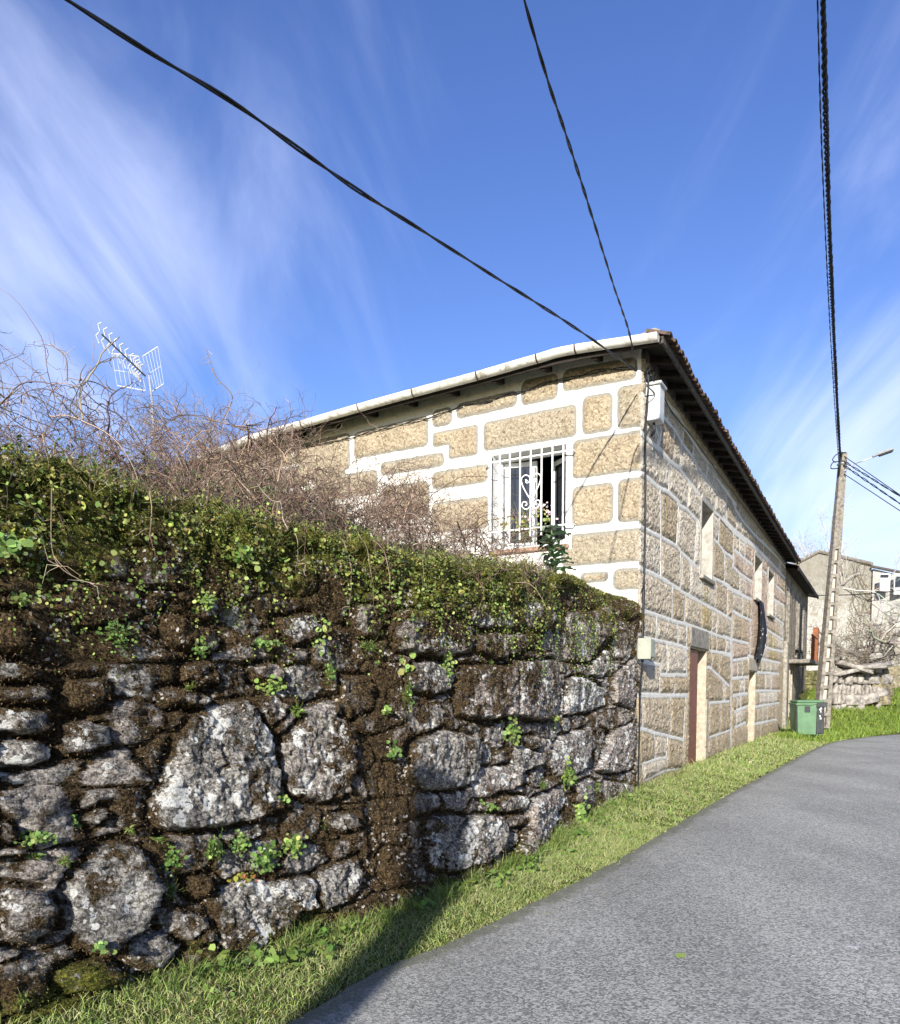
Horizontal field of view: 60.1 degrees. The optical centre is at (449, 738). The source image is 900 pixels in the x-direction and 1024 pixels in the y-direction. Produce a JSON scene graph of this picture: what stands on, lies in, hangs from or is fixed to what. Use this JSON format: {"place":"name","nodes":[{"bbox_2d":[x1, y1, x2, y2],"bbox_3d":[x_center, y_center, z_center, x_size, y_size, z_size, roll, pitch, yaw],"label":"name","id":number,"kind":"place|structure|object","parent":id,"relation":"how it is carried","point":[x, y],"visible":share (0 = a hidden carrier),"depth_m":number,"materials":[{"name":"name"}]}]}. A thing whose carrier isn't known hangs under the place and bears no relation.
{"place":"outdoors","nodes":[
{"label":"outdoors","id":0,"kind":"place"},
{"bbox_2d":[0,0,899,573],"label":"sky","id":1,"kind":"structure","parent":0,"point":[138,201],"materials":[{"name":"blue"}]},
{"bbox_2d":[0,687,899,1023],"bbox_3d":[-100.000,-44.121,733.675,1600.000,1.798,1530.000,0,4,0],"label":"ground","id":2,"kind":"structure","parent":0,"point":[346,954],"depth_m":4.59,"materials":[{"name":"plant"}]},
{"bbox_2d":[0,455,644,1023],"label":"retaining wall","id":3,"kind":"structure","parent":2,"relation":"on","point":[200,799],"depth_m":4.52,"materials":[{"name":"stone"}]},
{"bbox_2d":[0,532,33,561],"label":"plant","id":4,"kind":"object","parent":3,"relation":"attached to","point":[13,545],"depth_m":3.46,"materials":[{"name":"green plant"}]},
{"bbox_2d":[14,987,31,1012],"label":"wall plant","id":5,"kind":"object","parent":3,"relation":"attached to","point":[20,999],"depth_m":3.41,"materials":[{"name":"green plant"}]},
{"bbox_2d":[9,591,41,608],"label":"plant","id":6,"kind":"object","parent":3,"relation":"attached to","point":[23,601],"depth_m":3.48,"materials":[{"name":"green plant"}]},
{"bbox_2d":[13,829,57,848],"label":"wall plant","id":7,"kind":"object","parent":3,"relation":"attached to","point":[36,837],"depth_m":3.48,"materials":[{"name":"green plant"}]},
{"bbox_2d":[27,852,46,859],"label":"wall plant","id":8,"kind":"object","parent":3,"relation":"attached to","point":[37,855],"depth_m":3.52,"materials":[{"name":"green plant"}]},
{"bbox_2d":[54,852,72,867],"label":"wall plant","id":9,"kind":"object","parent":3,"relation":"attached to","point":[65,861],"depth_m":3.59,"materials":[{"name":"green plant"}]},
{"bbox_2d":[33,488,104,597],"bbox_3d":[-1.745,-0.884,3.509,0.328,0.502,0.123,0,4,0],"label":"bramble cane","id":10,"kind":"object","parent":3,"relation":"attached to","point":[51,547],"visible":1,"depth_m":3.55,"materials":[{"name":"plant"}]},
{"bbox_2d":[71,813,81,828],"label":"wall plant","id":11,"kind":"object","parent":3,"relation":"attached to","point":[76,822],"depth_m":3.74,"materials":[{"name":"green plant"}]},
{"bbox_2d":[92,940,116,954],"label":"wall plant","id":12,"kind":"object","parent":3,"relation":"attached to","point":[100,945],"depth_m":3.65,"materials":[{"name":"green plant"}]},
{"bbox_2d":[95,614,141,654],"bbox_3d":[-1.659,-0.522,3.897,0.223,0.209,0.117,-3,4,-38],"label":"plant","id":13,"kind":"object","parent":3,"relation":"attached to","point":[119,636],"depth_m":3.88,"materials":[{"name":"green plant"}]},
{"bbox_2d":[124,825,134,835],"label":"wall plant","id":14,"kind":"object","parent":3,"relation":"attached to","point":[127,830],"depth_m":3.92,"materials":[{"name":"green plant"}]},
{"bbox_2d":[149,837,170,842],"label":"wall plant","id":15,"kind":"object","parent":3,"relation":"attached to","point":[157,839],"depth_m":4.01,"materials":[{"name":"green plant"}]},
{"bbox_2d":[157,842,187,876],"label":"wall plant","id":16,"kind":"object","parent":3,"relation":"attached to","point":[169,859],"depth_m":4.11,"materials":[{"name":"green plant"}]},
{"bbox_2d":[165,879,185,903],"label":"wall plant","id":17,"kind":"object","parent":3,"relation":"attached to","point":[171,889],"depth_m":4.13,"materials":[{"name":"green plant"}]},
{"bbox_2d":[184,680,197,691],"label":"plant","id":18,"kind":"object","parent":3,"relation":"attached to","point":[187,687],"depth_m":4.27,"materials":[{"name":"green plant"}]},
{"bbox_2d":[191,638,212,657],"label":"plant","id":19,"kind":"object","parent":3,"relation":"attached to","point":[201,650],"depth_m":4.25,"materials":[{"name":"green plant"}]},
{"bbox_2d":[196,586,216,616],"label":"plant","id":20,"kind":"object","parent":3,"relation":"attached to","point":[208,600],"depth_m":4.32,"materials":[{"name":"green plant"}]},
{"bbox_2d":[204,827,225,862],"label":"wall plant","id":21,"kind":"object","parent":3,"relation":"attached to","point":[210,852],"depth_m":4.28,"materials":[{"name":"green plant"}]},
{"bbox_2d":[2,436,439,555],"bbox_3d":[-2.051,-1.910,6.456,3.844,0.889,1.891,-3,5,-43],"label":"ivy cover","id":22,"kind":"object","parent":3,"relation":"on","point":[256,490],"visible":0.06,"depth_m":6.48,"materials":[{"name":"green plant"}]},
{"bbox_2d":[220,872,256,886],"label":"wall plant","id":23,"kind":"object","parent":3,"relation":"attached to","point":[239,876],"depth_m":4.48,"materials":[{"name":"yellow plant"}]},
{"bbox_2d":[228,829,251,856],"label":"wall plant","id":24,"kind":"object","parent":3,"relation":"attached to","point":[241,842],"depth_m":4.45,"materials":[{"name":"green plant"}]},
{"bbox_2d":[225,537,260,579],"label":"plant","id":25,"kind":"object","parent":3,"relation":"attached to","point":[245,554],"depth_m":4.48,"materials":[{"name":"green plant"}]},
{"bbox_2d":[246,635,280,651],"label":"plant","id":26,"kind":"object","parent":3,"relation":"attached to","point":[259,642],"depth_m":4.65,"materials":[{"name":"green plant"}]},
{"bbox_2d":[250,838,282,874],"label":"wall plant","id":27,"kind":"object","parent":3,"relation":"attached to","point":[263,860],"depth_m":4.55,"materials":[{"name":"green plant"}]},
{"bbox_2d":[254,674,286,695],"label":"plant","id":28,"kind":"object","parent":3,"relation":"attached to","point":[273,686],"depth_m":4.71,"materials":[{"name":"green plant"}]},
{"bbox_2d":[0,289,563,617],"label":"bramble thicket","id":29,"kind":"object","parent":3,"relation":"on","point":[381,518],"visible":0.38,"depth_m":5.34,"materials":[{"name":"plant"}]},
{"bbox_2d":[35,332,73,380],"bbox_3d":[-2.964,-2.849,5.840,0.303,0.327,0.148,-1,4,-14],"label":"bramble cane","id":30,"kind":"object","parent":29,"relation":"attached to","point":[62,354],"visible":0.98,"depth_m":5.83,"materials":[{"name":"plant"}]},
{"bbox_2d":[0,344,130,468],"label":"bramble cane","id":31,"kind":"object","parent":29,"relation":"attached to","point":[56,396],"visible":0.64,"depth_m":5.46,"materials":[{"name":"plant"}]},
{"bbox_2d":[132,415,253,447],"bbox_3d":[-2.595,-3.098,7.833,1.246,0.362,0.153,0,4,0],"label":"bramble cane","id":32,"kind":"object","parent":29,"relation":"attached to","point":[201,424],"visible":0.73,"depth_m":7.82,"materials":[{"name":"plant"}]},
{"bbox_2d":[278,794,289,804],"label":"wall plant","id":33,"kind":"object","parent":3,"relation":"attached to","point":[283,798],"depth_m":4.68,"materials":[{"name":"green plant"}]},
{"bbox_2d":[280,833,308,858],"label":"wall plant","id":34,"kind":"object","parent":3,"relation":"attached to","point":[295,845],"depth_m":4.72,"materials":[{"name":"green plant"}]},
{"bbox_2d":[290,700,306,717],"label":"plant","id":35,"kind":"object","parent":3,"relation":"attached to","point":[294,710],"depth_m":4.80,"materials":[{"name":"green plant"}]},
{"bbox_2d":[307,615,335,656],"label":"plant","id":36,"kind":"object","parent":3,"relation":"attached to","point":[316,639],"depth_m":4.99,"materials":[{"name":"green plant"}]},
{"bbox_2d":[0,434,644,1023],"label":"moss cover","id":37,"kind":"object","parent":3,"relation":"on","point":[342,558],"visible":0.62,"depth_m":4.79,"materials":[{"name":"green plant"}]},
{"bbox_2d":[319,817,327,829],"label":"wall plant","id":38,"kind":"object","parent":3,"relation":"attached to","point":[322,827],"depth_m":5.02,"materials":[{"name":"green plant"}]},
{"bbox_2d":[98,389,554,556],"bbox_3d":[-1.979,-3.303,9.679,6.887,3.118,4.221,1,4,23],"label":"bramble bush","id":39,"kind":"object","parent":3,"relation":"on","point":[296,459],"visible":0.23,"depth_m":9.14,"materials":[{"name":"plant"}]},
{"bbox_2d":[200,349,232,420],"bbox_3d":[-2.462,-3.759,8.243,0.338,0.746,0.187,-2,4,-24],"label":"bramble cane","id":40,"kind":"object","parent":39,"relation":"attached to","point":[222,384],"visible":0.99,"depth_m":8.28,"materials":[{"name":"plant"}]},
{"bbox_2d":[324,649,336,687],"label":"plant","id":41,"kind":"object","parent":3,"relation":"attached to","point":[331,668],"depth_m":5.05,"materials":[{"name":"green plant"}]},
{"bbox_2d":[359,638,384,656],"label":"plant","id":42,"kind":"object","parent":3,"relation":"attached to","point":[370,647],"depth_m":5.35,"materials":[{"name":"green plant"}]},
{"bbox_2d":[381,705,392,714],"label":"plant","id":43,"kind":"object","parent":3,"relation":"attached to","point":[387,710],"depth_m":5.40,"materials":[{"name":"green plant"}]},
{"bbox_2d":[387,739,401,759],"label":"wall plant","id":44,"kind":"object","parent":3,"relation":"attached to","point":[392,753],"depth_m":5.41,"materials":[{"name":"green plant"}]},
{"bbox_2d":[397,652,415,675],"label":"plant","id":45,"kind":"object","parent":3,"relation":"attached to","point":[408,667],"depth_m":5.65,"materials":[{"name":"green plant"}]},
{"bbox_2d":[402,674,414,721],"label":"wall plant","id":46,"kind":"object","parent":3,"relation":"attached to","point":[407,694],"depth_m":5.58,"materials":[{"name":"green plant"}]},
{"bbox_2d":[442,646,457,684],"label":"plant","id":47,"kind":"object","parent":3,"relation":"attached to","point":[446,663],"depth_m":6.07,"materials":[{"name":"green plant"}]},
{"bbox_2d":[478,799,498,813],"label":"wall plant","id":48,"kind":"object","parent":3,"relation":"attached to","point":[491,807],"depth_m":6.43,"materials":[{"name":"green plant"}]},
{"bbox_2d":[501,716,521,745],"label":"wall plant","id":49,"kind":"object","parent":3,"relation":"attached to","point":[512,729],"depth_m":6.91,"materials":[{"name":"green plant"}]},
{"bbox_2d":[539,778,547,789],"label":"wall plant","id":50,"kind":"object","parent":3,"relation":"attached to","point":[543,784],"depth_m":7.58,"materials":[{"name":"green plant"}]},
{"bbox_2d":[533,524,575,572],"bbox_3d":[1.273,-2.235,9.478,0.528,0.707,0.464,0,4,0],"label":"leafy plant","id":51,"kind":"object","parent":3,"relation":"on","point":[555,561],"visible":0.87,"depth_m":9.44,"materials":[{"name":"green plant"}]},
{"bbox_2d":[551,715,563,728],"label":"wall plant","id":52,"kind":"object","parent":3,"relation":"attached to","point":[556,718],"depth_m":8.11,"materials":[{"name":"green plant"}]},
{"bbox_2d":[561,756,576,790],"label":"wall plant","id":53,"kind":"object","parent":3,"relation":"attached to","point":[567,777],"depth_m":8.24,"materials":[{"name":"green plant"}]},
{"bbox_2d":[573,780,590,822],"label":"wall plant","id":54,"kind":"object","parent":3,"relation":"attached to","point":[580,810],"depth_m":8.68,"materials":[{"name":"green plant"}]},
{"bbox_2d":[594,780,601,800],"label":"wall plant","id":55,"kind":"object","parent":3,"relation":"attached to","point":[597,785],"depth_m":9.51,"materials":[{"name":"green plant"}]},
{"bbox_2d":[172,328,800,788],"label":"stone house","id":56,"kind":"structure","parent":2,"relation":"on","point":[570,450],"depth_m":12.80,"materials":[{"name":"beige stone"}]},
{"bbox_2d":[64,0,637,370],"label":"overhead cable","id":57,"kind":"object","parent":56,"relation":"attached to","point":[202,83],"visible":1,"depth_m":5.36,"materials":[{"name":"black rubber"}]},
{"bbox_2d":[259,367,637,457],"bbox_3d":[-0.542,-5.364,13.025,7.421,0.374,0.052,2,4,29],"label":"facade wire","id":58,"kind":"object","parent":56,"relation":"attached to","point":[472,404],"visible":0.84,"depth_m":12.46,"materials":[{"name":"black rubber"}]},
{"bbox_2d":[495,496,557,545],"bbox_3d":[1.203,-3.397,12.180,1.108,0.699,0.137,2,4,28],"label":"flowering plant","id":59,"kind":"object","parent":56,"relation":"attached to","point":[535,515],"visible":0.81,"depth_m":12.15,"materials":[{"name":"pink plant"}]},
{"bbox_2d":[484,439,575,554],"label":"window","id":60,"kind":"structure","parent":56,"relation":"in","point":[520,479],"depth_m":12.46,"materials":[{"name":"white paint"}]},
{"bbox_2d":[523,0,636,368],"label":"overhead cable","id":61,"kind":"object","parent":56,"relation":"attached to","point":[552,95],"visible":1,"depth_m":5.92,"materials":[{"name":"black rubber"}]},
{"bbox_2d":[641,585,644,661],"bbox_3d":[2.864,-1.691,11.530,0.051,1.133,0.133,1,4,22],"label":"cable conduit","id":62,"kind":"object","parent":56,"relation":"attached to","point":[643,607],"visible":0.62,"depth_m":11.49,"materials":[{"name":"plastic"}]},
{"bbox_2d":[637,638,654,787],"bbox_3d":[2.881,-0.333,11.484,0.210,2.264,0.275,2,4,29],"label":"junction box","id":63,"kind":"object","parent":56,"relation":"attached to","point":[645,648],"visible":0.97,"depth_m":11.34,"materials":[{"name":"white plastic"}]},
{"bbox_2d":[651,640,654,656],"bbox_3d":[2.972,-1.311,11.382,0.006,0.240,0.240,2,4,29],"label":"door","id":64,"kind":"structure","parent":63,"relation":"in","point":[652,641],"depth_m":11.36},
{"bbox_2d":[643,368,649,584],"bbox_3d":[2.860,-3.777,11.385,0.060,3.153,0.176,0,4,8],"label":"corner cable","id":65,"kind":"object","parent":56,"relation":"attached to","point":[645,431],"visible":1,"depth_m":11.41,"materials":[{"name":"black rubber"}]},
{"bbox_2d":[645,380,666,436],"bbox_3d":[3.031,-4.816,11.450,0.240,0.742,0.350,2,4,29],"label":"meter box","id":66,"kind":"object","parent":56,"relation":"attached to","point":[655,413],"visible":0.99,"depth_m":11.34,"materials":[{"name":"white plastic"}]},
{"bbox_2d":[688,626,708,763],"bbox_3d":[4.747,-0.746,15.476,0.452,2.800,1.870,2,4,29],"label":"door","id":67,"kind":"structure","parent":56,"relation":"in","point":[698,703],"depth_m":15.62,"materials":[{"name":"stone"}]},
{"bbox_2d":[699,494,714,585],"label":"window","id":68,"kind":"structure","parent":56,"relation":"in","point":[707,512],"depth_m":16.09,"materials":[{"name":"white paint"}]},
{"bbox_2d":[644,366,785,562],"bbox_3d":[7.474,-5.651,19.468,0.292,0.456,19.052,2,4,29],"label":"wire tangle","id":69,"kind":"object","parent":56,"relation":"attached to","point":[651,379],"visible":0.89,"depth_m":13.30,"materials":[{"name":"black rubber"}]},
{"bbox_2d":[747,658,757,741],"bbox_3d":[8.280,-0.973,21.799,0.390,2.480,1.700,2,4,29],"label":"doorway","id":70,"kind":"structure","parent":56,"relation":"in","point":[753,666],"depth_m":22.27,"materials":[{"name":"stone"}]},
{"bbox_2d":[753,551,763,602],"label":"window","id":71,"kind":"structure","parent":56,"relation":"in","point":[758,563],"depth_m":22.65,"materials":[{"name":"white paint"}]},
{"bbox_2d":[754,601,766,662],"bbox_3d":[8.835,-2.998,22.067,0.206,1.750,1.307,2,4,29],"label":"plastic sheet","id":72,"kind":"object","parent":56,"relation":"hanging from","point":[761,645],"visible":1,"depth_m":21.91,"materials":[{"name":"plastic"}]},
{"bbox_2d":[767,566,774,619],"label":"window","id":73,"kind":"structure","parent":56,"relation":"in","point":[770,584],"depth_m":25.19,"materials":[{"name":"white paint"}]},
{"bbox_2d":[782,563,818,727],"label":"old house","id":74,"kind":"structure","parent":2,"relation":"on","point":[799,588],"depth_m":31.37,"materials":[{"name":"concrete"}]},
{"bbox_2d":[786,591,789,645],"bbox_3d":[12.635,-4.504,29.417,0.360,2.000,0.900,2,4,29],"label":"window","id":75,"kind":"structure","parent":74,"relation":"in","point":[788,594],"depth_m":29.57,"materials":[{"name":"stone"}]},
{"bbox_2d":[788,670,792,716],"bbox_3d":[13.548,-1.551,31.095,0.150,2.300,1.080,2,4,29],"label":"doorway","id":76,"kind":"structure","parent":74,"relation":"in","point":[790,672],"depth_m":31.32,"materials":[{"name":"stone"}]},
{"bbox_2d":[790,596,794,655],"bbox_3d":[13.518,-4.447,30.935,0.240,2.300,1.090,2,4,29],"label":"balcony door","id":77,"kind":"structure","parent":74,"relation":"in","point":[792,599],"depth_m":31.21,"materials":[{"name":"wood"}]},
{"bbox_2d":[795,601,799,650],"bbox_3d":[14.523,-4.713,32.823,0.360,2.000,1.100,2,4,29],"label":"window","id":78,"kind":"structure","parent":74,"relation":"in","point":[798,604],"depth_m":33.05,"materials":[{"name":"concrete"}]},
{"bbox_2d":[800,606,803,652],"bbox_3d":[15.589,-4.830,34.745,0.360,2.000,1.100,2,4,29],"label":"window","id":79,"kind":"structure","parent":74,"relation":"in","point":[802,609],"depth_m":34.98,"materials":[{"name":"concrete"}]},
{"bbox_2d":[808,590,899,595],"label":"overhead cable","id":80,"kind":"object","parent":74,"relation":"attached to","point":[858,594],"visible":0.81,"depth_m":33.67,"materials":[{"name":"black rubber"}]},
{"bbox_2d":[788,700,826,738],"bbox_3d":[11.387,-0.598,24.826,0.930,1.238,0.930,0,4,8],"label":"refuse bin","id":81,"kind":"object","parent":2,"relation":"on","point":[806,716],"visible":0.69,"depth_m":24.45,"materials":[{"name":"green plastic"}]},
{"bbox_2d":[805,670,817,689],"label":"mossy wall","id":82,"kind":"structure","parent":2,"relation":"on","point":[811,676],"depth_m":37.18,"materials":[{"name":"stone"}]},
{"bbox_2d":[815,452,848,727],"bbox_3d":[13.577,-5.215,27.733,0.866,9.725,0.368,0,4,0],"label":"utility pole","id":83,"kind":"object","parent":2,"relation":"on","point":[824,684],"visible":0.9,"depth_m":27.66,"materials":[{"name":"concrete"}]},
{"bbox_2d":[817,0,838,460],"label":"overhead cable","id":84,"kind":"object","parent":83,"relation":"attached to","point":[824,201],"visible":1,"depth_m":12.05,"materials":[{"name":"black rubber"}]},
{"bbox_2d":[820,0,840,456],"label":"overhead cable","id":85,"kind":"object","parent":83,"relation":"attached to","point":[824,76],"visible":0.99,"depth_m":11.50,"materials":[{"name":"black rubber"}]},
{"bbox_2d":[844,448,893,471],"bbox_3d":[14.534,-9.671,27.013,1.522,0.642,0.260,1,4,19],"label":"street lamp","id":86,"kind":"object","parent":83,"relation":"attached to","point":[884,452],"visible":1,"depth_m":26.82,"materials":[{"name":"metal"}]},
{"bbox_2d":[843,461,899,496],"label":"overhead cable","id":87,"kind":"object","parent":83,"relation":"attached to","point":[864,474],"visible":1,"depth_m":26.43,"materials":[{"name":"black rubber"}]},
{"bbox_2d":[843,465,899,503],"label":"overhead cable","id":88,"kind":"object","parent":83,"relation":"attached to","point":[866,480],"visible":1,"depth_m":26.46,"materials":[{"name":"black rubber"}]},
{"bbox_2d":[844,456,899,494],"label":"overhead cable","id":89,"kind":"object","parent":83,"relation":"attached to","point":[871,475],"visible":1,"depth_m":26.42,"materials":[{"name":"black rubber"}]},
{"bbox_2d":[844,474,899,510],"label":"overhead cable","id":90,"kind":"object","parent":83,"relation":"attached to","point":[872,492],"visible":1,"depth_m":26.43,"materials":[{"name":"black rubber"}]},
{"bbox_2d":[787,492,899,628],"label":"bare tree","id":91,"kind":"object","parent":2,"relation":"on","point":[809,548],"visible":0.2,"depth_m":43.39,"materials":[{"name":"plant"}]},
{"bbox_2d":[792,550,899,676],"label":"rendered house","id":92,"kind":"structure","parent":2,"relation":"on","point":[813,567],"depth_m":43.73,"materials":[{"name":"white paint"}]},
{"bbox_2d":[799,562,871,664],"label":"wall creeper","id":93,"kind":"object","parent":92,"relation":"attached to","point":[858,605],"depth_m":43.99,"materials":[{"name":"plant"}]},
{"bbox_2d":[879,574,889,590],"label":"window","id":94,"kind":"structure","parent":92,"relation":"in","point":[884,578],"depth_m":42.78,"materials":[{"name":"white paint"}]},
{"bbox_2d":[893,574,899,594],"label":"window","id":95,"kind":"structure","parent":92,"relation":"in","point":[896,576],"depth_m":42.65,"materials":[{"name":"white paint"}]},
{"bbox_2d":[807,614,899,664],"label":"bare tree","id":96,"kind":"object","parent":2,"relation":"on","point":[871,651],"visible":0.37,"depth_m":36.52,"materials":[{"name":"plant"}]},
{"bbox_2d":[831,660,895,709],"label":"ruined wall","id":97,"kind":"structure","parent":2,"relation":"on","point":[852,684],"depth_m":32.58,"materials":[{"name":"stone"}]},
{"bbox_2d":[805,614,899,681],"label":"vine tangle","id":98,"kind":"object","parent":97,"relation":"on","point":[858,652],"visible":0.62,"depth_m":34.70,"materials":[{"name":"plant"}]},
{"bbox_2d":[858,603,899,666],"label":"bare tree","id":99,"kind":"object","parent":2,"relation":"on","point":[889,642],"visible":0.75,"depth_m":34.12,"materials":[{"name":"plant"}]},
{"bbox_2d":[871,665,899,705],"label":"wall","id":100,"kind":"structure","parent":2,"relation":"on","point":[894,671],"depth_m":33.03,"materials":[{"name":"stone"}]},
{"bbox_2d":[288,734,899,1023],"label":"road","id":101,"kind":"structure","parent":0,"point":[765,899],"depth_m":5.05,"materials":[{"name":"asphalt"}]},
{"bbox_2d":[675,953,685,957],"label":"fallen leaf","id":102,"kind":"object","parent":101,"relation":"on","point":[679,955],"visible":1,"depth_m":4.61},
{"bbox_2d":[818,632,856,665],"bbox_3d":[17.482,-3.783,35.202,1.878,2.475,2.119,0,4,0],"label":"bare tree","id":103,"kind":"object","parent":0,"point":[841,657],"visible":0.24,"depth_m":34.94,"materials":[{"name":"plant"}]},
{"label":"garden ground","id":104,"kind":"structure","parent":0,"visible":0},
{"bbox_2d":[26,427,89,460],"bbox_3d":[-4.417,-2.561,8.776,1.278,1.802,1.673,-3,4,-39],"label":"bare shrub","id":105,"kind":"object","parent":104,"relation":"on","point":[64,447],"visible":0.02,"depth_m":8.72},
{"bbox_2d":[28,428,153,470],"bbox_3d":[-3.721,-2.459,7.871,1.482,1.353,0.989,0,4,0],"label":"bare shrub","id":106,"kind":"object","parent":104,"relation":"on","point":[90,452],"visible":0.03,"depth_m":7.76,"materials":[{"name":"plant"}]},
{"bbox_2d":[96,322,163,458],"bbox_3d":[-6.354,-5.197,15.602,1.180,5.671,1.038,0,4,0],"label":"tv antenna","id":107,"kind":"object","parent":104,"relation":"on","point":[125,355],"visible":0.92,"depth_m":15.51,"materials":[{"name":"white metal"}]},
{"bbox_2d":[120,377,292,495],"bbox_3d":[-3.926,-4.305,14.006,3.450,4.092,3.856,0,4,0],"label":"bare shrub","id":108,"kind":"object","parent":104,"relation":"on","point":[179,408],"visible":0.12,"depth_m":13.48,"materials":[{"name":"plant"}]},
{"bbox_2d":[168,428,247,495],"bbox_3d":[-3.075,-2.898,9.874,1.800,1.800,1.426,3,5,45],"label":"bare shrub","id":109,"kind":"object","parent":104,"relation":"on","point":[211,451],"visible":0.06,"depth_m":9.37,"materials":[{"name":"plant"}]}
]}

